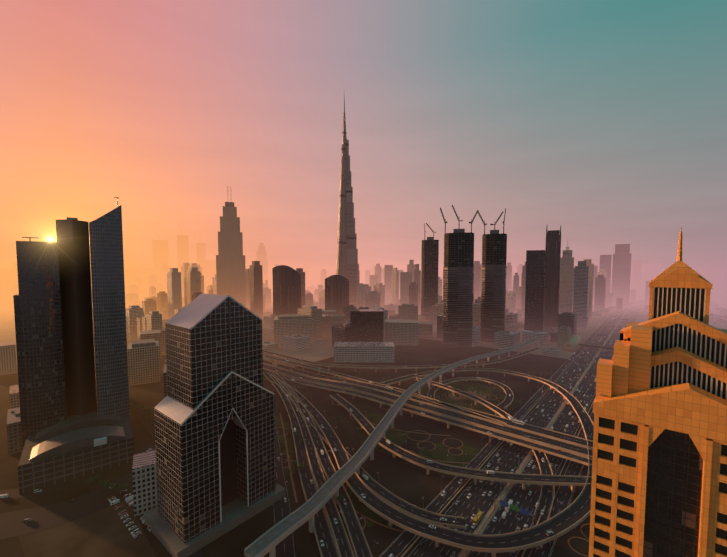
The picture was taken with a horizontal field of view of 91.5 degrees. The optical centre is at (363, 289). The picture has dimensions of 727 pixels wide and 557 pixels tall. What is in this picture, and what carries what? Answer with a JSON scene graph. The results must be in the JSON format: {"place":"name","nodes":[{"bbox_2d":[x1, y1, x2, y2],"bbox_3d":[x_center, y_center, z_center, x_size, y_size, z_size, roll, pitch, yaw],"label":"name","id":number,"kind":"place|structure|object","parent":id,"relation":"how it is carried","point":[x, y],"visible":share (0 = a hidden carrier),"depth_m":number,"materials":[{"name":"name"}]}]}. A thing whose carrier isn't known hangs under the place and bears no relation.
{"place":"outdoors","nodes":[
{"label":"outdoors","id":0,"kind":"place"},
{"bbox_2d":[0,355,263,556],"bbox_3d":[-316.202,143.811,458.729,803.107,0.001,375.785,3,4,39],"label":"ground","id":1,"kind":"structure","parent":0,"point":[148,395],"depth_m":277.79,"materials":[{"name":"soil"}]},
{"bbox_2d":[0,341,16,374],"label":"building","id":2,"kind":"structure","parent":1,"relation":"on","point":[8,362],"depth_m":573.67,"materials":[{"name":"concrete"}]},
{"bbox_2d":[9,385,19,408],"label":"building","id":3,"kind":"structure","parent":1,"relation":"on","point":[14,396],"depth_m":422.70,"materials":[{"name":"concrete"}]},
{"bbox_2d":[18,501,155,556],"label":"vacant lot","id":4,"kind":"structure","parent":1,"relation":"on","point":[105,532],"depth_m":223.46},
{"bbox_2d":[7,359,167,454],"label":"blocks","id":5,"kind":"structure","parent":1,"relation":"on","point":[14,437],"depth_m":329.02,"materials":[{"name":"concrete"}]},
{"bbox_2d":[128,339,160,385],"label":"building","id":6,"kind":"structure","parent":1,"relation":"on","point":[144,361],"depth_m":524.98,"materials":[{"name":"concrete"}]},
{"bbox_2d":[263,387,295,556],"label":"road ramps","id":7,"kind":"object","parent":1,"relation":"on","point":[285,547],"visible":0.31,"depth_m":251.75,"materials":[{"name":"grey asphalt"}]},
{"bbox_2d":[270,373,372,556],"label":"road ramps","id":8,"kind":"object","parent":1,"relation":"on","point":[360,546],"visible":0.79,"depth_m":253.82,"materials":[{"name":"grey asphalt"}]},
{"bbox_2d":[0,378,275,556],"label":"roads","id":9,"kind":"structure","parent":0,"point":[12,524],"depth_m":253.32,"materials":[{"name":"grey asphalt"}]},
{"bbox_2d":[23,518,32,522],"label":"silver vehicles","id":10,"kind":"object","parent":9,"relation":"on","point":[27,520],"visible":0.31,"depth_m":238.66,"materials":[{"name":"grey metal"}]},
{"bbox_2d":[0,449,151,502],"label":"cars","id":11,"kind":"object","parent":9,"relation":"on","point":[7,495],"depth_m":264.33,"materials":[{"name":"white metal"}]},
{"bbox_2d":[130,338,589,556],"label":"ground","id":12,"kind":"structure","parent":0,"point":[407,481],"depth_m":380.84,"materials":[{"name":"soil"}]},
{"bbox_2d":[266,371,353,556],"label":"road ramps","id":13,"kind":"object","parent":12,"relation":"on","point":[338,530],"visible":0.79,"depth_m":273.72,"materials":[{"name":"grey asphalt"}]},
{"bbox_2d":[85,385,590,504],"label":"trees","id":14,"kind":"object","parent":12,"relation":"on","point":[112,486],"visible":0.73,"depth_m":342.54,"materials":[{"name":"green plant"}]},
{"bbox_2d":[334,342,394,361],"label":"low-rise building","id":15,"kind":"structure","parent":12,"relation":"on","point":[363,351],"depth_m":645.13,"materials":[{"name":"grey concrete"}]},
{"bbox_2d":[275,380,523,526],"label":"green patches","id":16,"kind":"object","parent":12,"relation":"on","point":[440,452],"visible":0.36,"depth_m":352.05,"materials":[{"name":"green plant"}]},
{"bbox_2d":[277,390,589,556],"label":"grass","id":17,"kind":"structure","parent":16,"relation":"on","point":[579,545],"depth_m":340.17,"materials":[{"name":"green plant"}]},
{"bbox_2d":[330,394,591,491],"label":"ramp","id":18,"kind":"structure","parent":12,"relation":"on","point":[367,426],"depth_m":283.40,"materials":[{"name":"concrete"}]},
{"bbox_2d":[427,377,513,409],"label":"loop ramp","id":19,"kind":"structure","parent":12,"relation":"on","point":[506,402],"depth_m":492.42,"materials":[{"name":"concrete"}]},
{"bbox_2d":[0,271,726,556],"bbox_3d":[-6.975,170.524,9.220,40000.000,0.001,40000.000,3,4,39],"label":"ground","id":20,"kind":"structure","parent":0,"point":[319,350],"depth_m":917.29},
{"bbox_2d":[13,197,129,450],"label":"twin towers","id":21,"kind":"structure","parent":20,"relation":"on","point":[64,372],"depth_m":335.67,"materials":[{"name":"grey glass"}]},
{"bbox_2d":[18,411,134,493],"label":"podium","id":22,"kind":"object","parent":20,"relation":"on","point":[71,447],"visible":0.92,"depth_m":296.14,"materials":[{"name":"concrete"}]},
{"bbox_2d":[132,450,157,516],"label":"building","id":23,"kind":"structure","parent":20,"relation":"on","point":[144,482],"depth_m":247.33,"materials":[{"name":"grey concrete"}]},
{"bbox_2d":[140,330,161,357],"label":"building","id":24,"kind":"structure","parent":20,"relation":"on","point":[153,334],"depth_m":671.33,"materials":[{"name":"concrete"}]},
{"bbox_2d":[152,240,168,276],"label":"skyscraper","id":25,"kind":"structure","parent":20,"relation":"on","point":[160,252],"depth_m":2283.84,"materials":[{"name":"concrete"}]},
{"bbox_2d":[161,328,165,353],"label":"building","id":26,"kind":"structure","parent":20,"relation":"on","point":[163,335],"depth_m":704.57,"materials":[{"name":"stone"}]},
{"bbox_2d":[177,235,188,271],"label":"skyscraper","id":27,"kind":"structure","parent":20,"relation":"on","point":[182,248],"depth_m":2280.04,"materials":[{"name":"concrete"}]},
{"bbox_2d":[196,243,205,263],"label":"skyscraper","id":28,"kind":"structure","parent":20,"relation":"on","point":[201,251],"depth_m":2278.67,"materials":[{"name":"concrete"}]},
{"bbox_2d":[199,260,215,293],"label":"skyscraper","id":29,"kind":"structure","parent":20,"relation":"on","point":[206,264],"depth_m":2279.48,"materials":[{"name":"concrete"}]},
{"bbox_2d":[143,293,285,556],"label":"skyscraper","id":30,"kind":"structure","parent":20,"relation":"on","point":[214,416],"depth_m":228.44,"materials":[{"name":"black glass"}]},
{"bbox_2d":[216,202,245,306],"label":"deco tower","id":31,"kind":"structure","parent":20,"relation":"on","point":[230,270],"depth_m":1310.53,"materials":[{"name":"grey concrete"}]},
{"bbox_2d":[255,243,267,282],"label":"sail tower","id":32,"kind":"structure","parent":20,"relation":"on","point":[261,255],"depth_m":2180.89,"materials":[{"name":"stone"}]},
{"bbox_2d":[272,265,300,314],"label":"high-rise building","id":33,"kind":"structure","parent":20,"relation":"on","point":[286,289],"depth_m":1036.37,"materials":[{"name":"grey concrete"}]},
{"bbox_2d":[274,314,312,342],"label":"building","id":34,"kind":"structure","parent":20,"relation":"on","point":[286,324],"depth_m":813.08,"materials":[{"name":"stone"}]},
{"bbox_2d":[263,370,339,556],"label":"road ramps","id":35,"kind":"object","parent":20,"relation":"on","point":[322,529],"visible":0.79,"depth_m":272.74,"materials":[{"name":"grey asphalt"}]},
{"bbox_2d":[315,285,324,301],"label":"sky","id":36,"kind":"structure","parent":20,"relation":"on","point":[320,287],"depth_m":1721.15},
{"bbox_2d":[322,310,335,313],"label":"building","id":37,"kind":"structure","parent":20,"relation":"on","point":[328,311],"depth_m":977.38,"materials":[{"name":"stone"}]},
{"bbox_2d":[322,314,345,336],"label":"building","id":38,"kind":"structure","parent":20,"relation":"on","point":[329,321],"depth_m":888.63,"materials":[{"name":"stone"}]},
{"bbox_2d":[325,275,348,313],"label":"high-rise building","id":39,"kind":"structure","parent":20,"relation":"on","point":[337,293],"depth_m":1089.54,"materials":[{"name":"concrete"}]},
{"bbox_2d":[336,96,358,308],"bbox_3d":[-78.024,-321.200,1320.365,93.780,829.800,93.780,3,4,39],"label":"skyscraper","id":40,"kind":"structure","parent":20,"relation":"on","point":[347,265],"depth_m":1309.82,"materials":[{"name":"grey glass"}]},
{"bbox_2d":[0,263,726,349],"bbox_3d":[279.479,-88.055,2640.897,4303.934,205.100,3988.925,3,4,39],"label":"buildings","id":41,"kind":"structure","parent":20,"relation":"on","point":[134,311],"depth_m":1098.39,"materials":[{"name":"grey concrete"}]},
{"bbox_2d":[0,262,726,328],"bbox_3d":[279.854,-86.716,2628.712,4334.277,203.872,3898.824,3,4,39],"label":"buildings","id":42,"kind":"structure","parent":20,"relation":"on","point":[162,299],"depth_m":1317.12,"materials":[{"name":"grey concrete"}]},
{"bbox_2d":[350,309,383,341],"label":"building","id":43,"kind":"structure","parent":20,"relation":"on","point":[366,325],"depth_m":747.57,"materials":[{"name":"brown concrete"}]},
{"bbox_2d":[365,270,369,285],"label":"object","id":44,"kind":"structure","parent":20,"relation":"on","point":[367,276],"depth_m":2142.29,"materials":[{"name":"grey concrete"}]},
{"bbox_2d":[9,261,726,348],"bbox_3d":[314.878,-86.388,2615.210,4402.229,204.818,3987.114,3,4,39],"label":"buildings","id":45,"kind":"structure","parent":20,"relation":"on","point":[504,339],"depth_m":998.19,"materials":[{"name":"grey concrete"}]},
{"bbox_2d":[278,383,465,528],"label":"ramp","id":46,"kind":"structure","parent":20,"relation":"on","point":[381,491],"depth_m":249.99,"materials":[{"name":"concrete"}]},
{"bbox_2d":[370,275,377,290],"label":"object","id":47,"kind":"structure","parent":20,"relation":"on","point":[373,280],"depth_m":1743.47,"materials":[{"name":"stone"}]},
{"bbox_2d":[114,299,636,556],"bbox_3d":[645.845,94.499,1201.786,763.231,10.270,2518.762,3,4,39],"label":"cars","id":48,"kind":"object","parent":20,"relation":"on","point":[124,512],"visible":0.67,"depth_m":250.90,"materials":[{"name":"grey metal"}]},
{"bbox_2d":[381,268,383,284],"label":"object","id":49,"kind":"structure","parent":20,"relation":"on","point":[382,275],"depth_m":2085.30,"materials":[{"name":"stone"}]},
{"bbox_2d":[263,356,506,425],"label":"elevated road","id":50,"kind":"structure","parent":20,"relation":"on","point":[303,366],"depth_m":517.73,"materials":[{"name":"concrete"}]},
{"bbox_2d":[384,265,392,294],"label":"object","id":51,"kind":"structure","parent":20,"relation":"on","point":[388,269],"depth_m":1718.90,"materials":[{"name":"grey concrete"}]},
{"bbox_2d":[397,270,402,298],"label":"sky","id":52,"kind":"structure","parent":20,"relation":"on","point":[399,281],"depth_m":1858.47,"materials":[{"name":"pink"}]},
{"bbox_2d":[262,348,540,371],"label":"elevated road","id":53,"kind":"structure","parent":20,"relation":"on","point":[308,362],"depth_m":601.98,"materials":[{"name":"concrete"}]},
{"bbox_2d":[384,319,418,345],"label":"building","id":54,"kind":"structure","parent":20,"relation":"on","point":[400,332],"depth_m":788.22,"materials":[{"name":"stone"}]},
{"bbox_2d":[400,272,411,304],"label":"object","id":55,"kind":"structure","parent":20,"relation":"on","point":[405,280],"depth_m":1378.00,"materials":[{"name":"stone"}]},
{"bbox_2d":[93,259,726,347],"bbox_3d":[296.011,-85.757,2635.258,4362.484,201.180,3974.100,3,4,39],"label":"buildings","id":56,"kind":"structure","parent":20,"relation":"on","point":[407,311],"depth_m":1112.19,"materials":[{"name":"stone"}]},
{"bbox_2d":[407,260,415,281],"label":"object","id":57,"kind":"structure","parent":20,"relation":"on","point":[411,266],"depth_m":1569.47,"materials":[{"name":"stone"}]},
{"bbox_2d":[414,264,420,311],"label":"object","id":58,"kind":"structure","parent":20,"relation":"on","point":[417,275],"depth_m":1387.28,"materials":[{"name":"stone"}]},
{"bbox_2d":[419,322,431,338],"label":"building","id":59,"kind":"structure","parent":20,"relation":"on","point":[425,329],"depth_m":865.09,"materials":[{"name":"stone"}]},
{"bbox_2d":[125,261,726,346],"bbox_3d":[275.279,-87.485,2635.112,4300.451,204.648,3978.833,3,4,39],"label":"buildings","id":60,"kind":"structure","parent":20,"relation":"on","point":[254,296],"depth_m":1376.84,"materials":[{"name":"grey concrete"}]},
{"bbox_2d":[263,369,591,465],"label":"road overpass","id":61,"kind":"object","parent":20,"relation":"on","point":[540,448],"visible":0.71,"depth_m":368.87,"materials":[{"name":"concrete"}]},
{"bbox_2d":[263,364,592,456],"bbox_3d":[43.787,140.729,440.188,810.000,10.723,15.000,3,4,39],"label":"road overpass","id":62,"kind":"object","parent":20,"relation":"on","point":[552,442],"visible":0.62,"depth_m":388.80,"materials":[{"name":"concrete"}]},
{"bbox_2d":[263,359,592,447],"bbox_3d":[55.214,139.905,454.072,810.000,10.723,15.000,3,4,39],"label":"road overpass","id":63,"kind":"object","parent":20,"relation":"on","point":[576,440],"visible":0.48,"depth_m":404.21,"materials":[{"name":"concrete"}]},
{"bbox_2d":[266,368,593,556],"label":"loop","id":64,"kind":"object","parent":20,"relation":"on","point":[574,513],"visible":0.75,"depth_m":234.88,"materials":[{"name":"concrete"}]},
{"bbox_2d":[421,223,438,321],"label":"skyscraper","id":65,"kind":"structure","parent":20,"relation":"on","point":[429,269],"depth_m":1112.02,"materials":[{"name":"concrete"}]},
{"bbox_2d":[137,263,726,357],"bbox_3d":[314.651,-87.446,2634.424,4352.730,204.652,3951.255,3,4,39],"label":"buildings","id":66,"kind":"structure","parent":20,"relation":"on","point":[152,320],"depth_m":946.86,"materials":[{"name":"stone"}]},
{"bbox_2d":[244,300,644,556],"bbox_3d":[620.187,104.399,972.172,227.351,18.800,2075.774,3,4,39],"label":"elevated rail viaduct","id":67,"kind":"object","parent":20,"relation":"on","point":[266,542],"visible":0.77,"depth_m":268.19,"materials":[{"name":"grey concrete"}]},
{"bbox_2d":[264,308,640,553],"bbox_3d":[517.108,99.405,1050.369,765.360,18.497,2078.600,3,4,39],"label":"cars","id":68,"kind":"object","parent":20,"relation":"on","point":[515,508],"visible":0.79,"depth_m":276.54,"materials":[{"name":"silver metal"}]},
{"bbox_2d":[440,205,477,346],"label":"skyscraper","id":69,"kind":"structure","parent":20,"relation":"on","point":[458,290],"depth_m":769.52,"materials":[{"name":"concrete"}]},
{"bbox_2d":[415,378,554,520],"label":"ramp","id":70,"kind":"structure","parent":20,"relation":"on","point":[545,497],"depth_m":302.60,"materials":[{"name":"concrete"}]},
{"bbox_2d":[478,208,506,342],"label":"skyscraper","id":71,"kind":"structure","parent":20,"relation":"on","point":[493,285],"depth_m":810.49,"materials":[{"name":"concrete"}]},
{"bbox_2d":[513,273,518,306],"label":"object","id":72,"kind":"structure","parent":20,"relation":"on","point":[516,283],"depth_m":1453.74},
{"bbox_2d":[519,286,521,308],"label":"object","id":73,"kind":"structure","parent":20,"relation":"on","point":[520,294],"depth_m":1411.57,"materials":[{"name":"stone"}]},
{"bbox_2d":[524,250,544,331],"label":"dark slab","id":74,"kind":"structure","parent":20,"relation":"on","point":[534,286],"depth_m":878.20,"materials":[{"name":"grey concrete"}]},
{"bbox_2d":[543,236,560,327],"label":"skyscraper","id":75,"kind":"structure","parent":20,"relation":"on","point":[552,278],"depth_m":925.24,"materials":[{"name":"grey glass"}]},
{"bbox_2d":[546,226,560,235],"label":"dark crown top","id":76,"kind":"object","parent":75,"relation":"attached to","point":[553,233],"visible":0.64,"depth_m":921.21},
{"bbox_2d":[559,247,573,313],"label":"grid tower","id":77,"kind":"structure","parent":20,"relation":"on","point":[566,281],"depth_m":1087.53,"materials":[{"name":"white"}]},
{"bbox_2d":[563,335,582,351],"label":"metro station","id":78,"kind":"object","parent":20,"relation":"on","point":[572,343],"visible":0.85,"depth_m":736.78,"materials":[{"name":"beige"}]},
{"bbox_2d":[593,266,597,304],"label":"skyscraper","id":79,"kind":"structure","parent":20,"relation":"on","point":[595,270],"depth_m":1635.49,"materials":[{"name":"grey concrete"}]},
{"bbox_2d":[578,344,613,350],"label":"foot bridge","id":80,"kind":"structure","parent":20,"relation":"on","point":[596,346],"depth_m":733.97,"materials":[{"name":"grey"}]},
{"bbox_2d":[599,255,611,288],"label":"skyscraper","id":81,"kind":"structure","parent":20,"relation":"on","point":[605,261],"depth_m":1633.26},
{"bbox_2d":[606,289,612,307],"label":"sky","id":82,"kind":"structure","parent":20,"relation":"on","point":[608,299],"depth_m":1543.94,"materials":[{"name":"pink"}]},
{"bbox_2d":[616,298,622,311],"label":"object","id":83,"kind":"structure","parent":20,"relation":"on","point":[619,301],"depth_m":1403.67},
{"bbox_2d":[611,244,631,305],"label":"skyscraper","id":84,"kind":"structure","parent":20,"relation":"on","point":[621,270],"depth_m":1609.99,"materials":[{"name":"concrete"}]},
{"bbox_2d":[630,290,635,302],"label":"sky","id":85,"kind":"structure","parent":20,"relation":"on","point":[632,296],"depth_m":1710.06,"materials":[{"name":"pink"}]},
{"bbox_2d":[632,260,641,298],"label":"skyscraper","id":86,"kind":"structure","parent":20,"relation":"on","point":[636,276],"depth_m":1958.48,"materials":[{"name":"stone"}]},
{"bbox_2d":[645,281,649,301],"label":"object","id":87,"kind":"structure","parent":20,"relation":"on","point":[647,293],"depth_m":1606.08,"materials":[{"name":"pink"}]},
{"bbox_2d":[641,264,661,293],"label":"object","id":88,"kind":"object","parent":20,"relation":"on","point":[650,272],"visible":0.64,"depth_m":2330.24,"materials":[{"name":"stone"}]},
{"bbox_2d":[589,227,726,556],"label":"tower","id":89,"kind":"structure","parent":20,"relation":"on","point":[659,476],"depth_m":92.39,"materials":[{"name":"stone"}]},
{"bbox_2d":[380,282,644,556],"bbox_3d":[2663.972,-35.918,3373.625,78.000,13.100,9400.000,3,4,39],"label":"highway","id":90,"kind":"structure","parent":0,"point":[404,544],"depth_m":298.27,"materials":[{"name":"grey asphalt"}]},
{"bbox_2d":[107,299,641,556],"bbox_3d":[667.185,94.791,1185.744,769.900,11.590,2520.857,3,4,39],"label":"cars","id":91,"kind":"object","parent":90,"relation":"on","point":[113,501],"depth_m":279.76,"materials":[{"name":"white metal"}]},
{"bbox_2d":[473,511,482,524],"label":"yellow vehicles","id":92,"kind":"object","parent":90,"relation":"on","point":[479,513],"visible":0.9,"depth_m":239.73,"materials":[{"name":"orange"}]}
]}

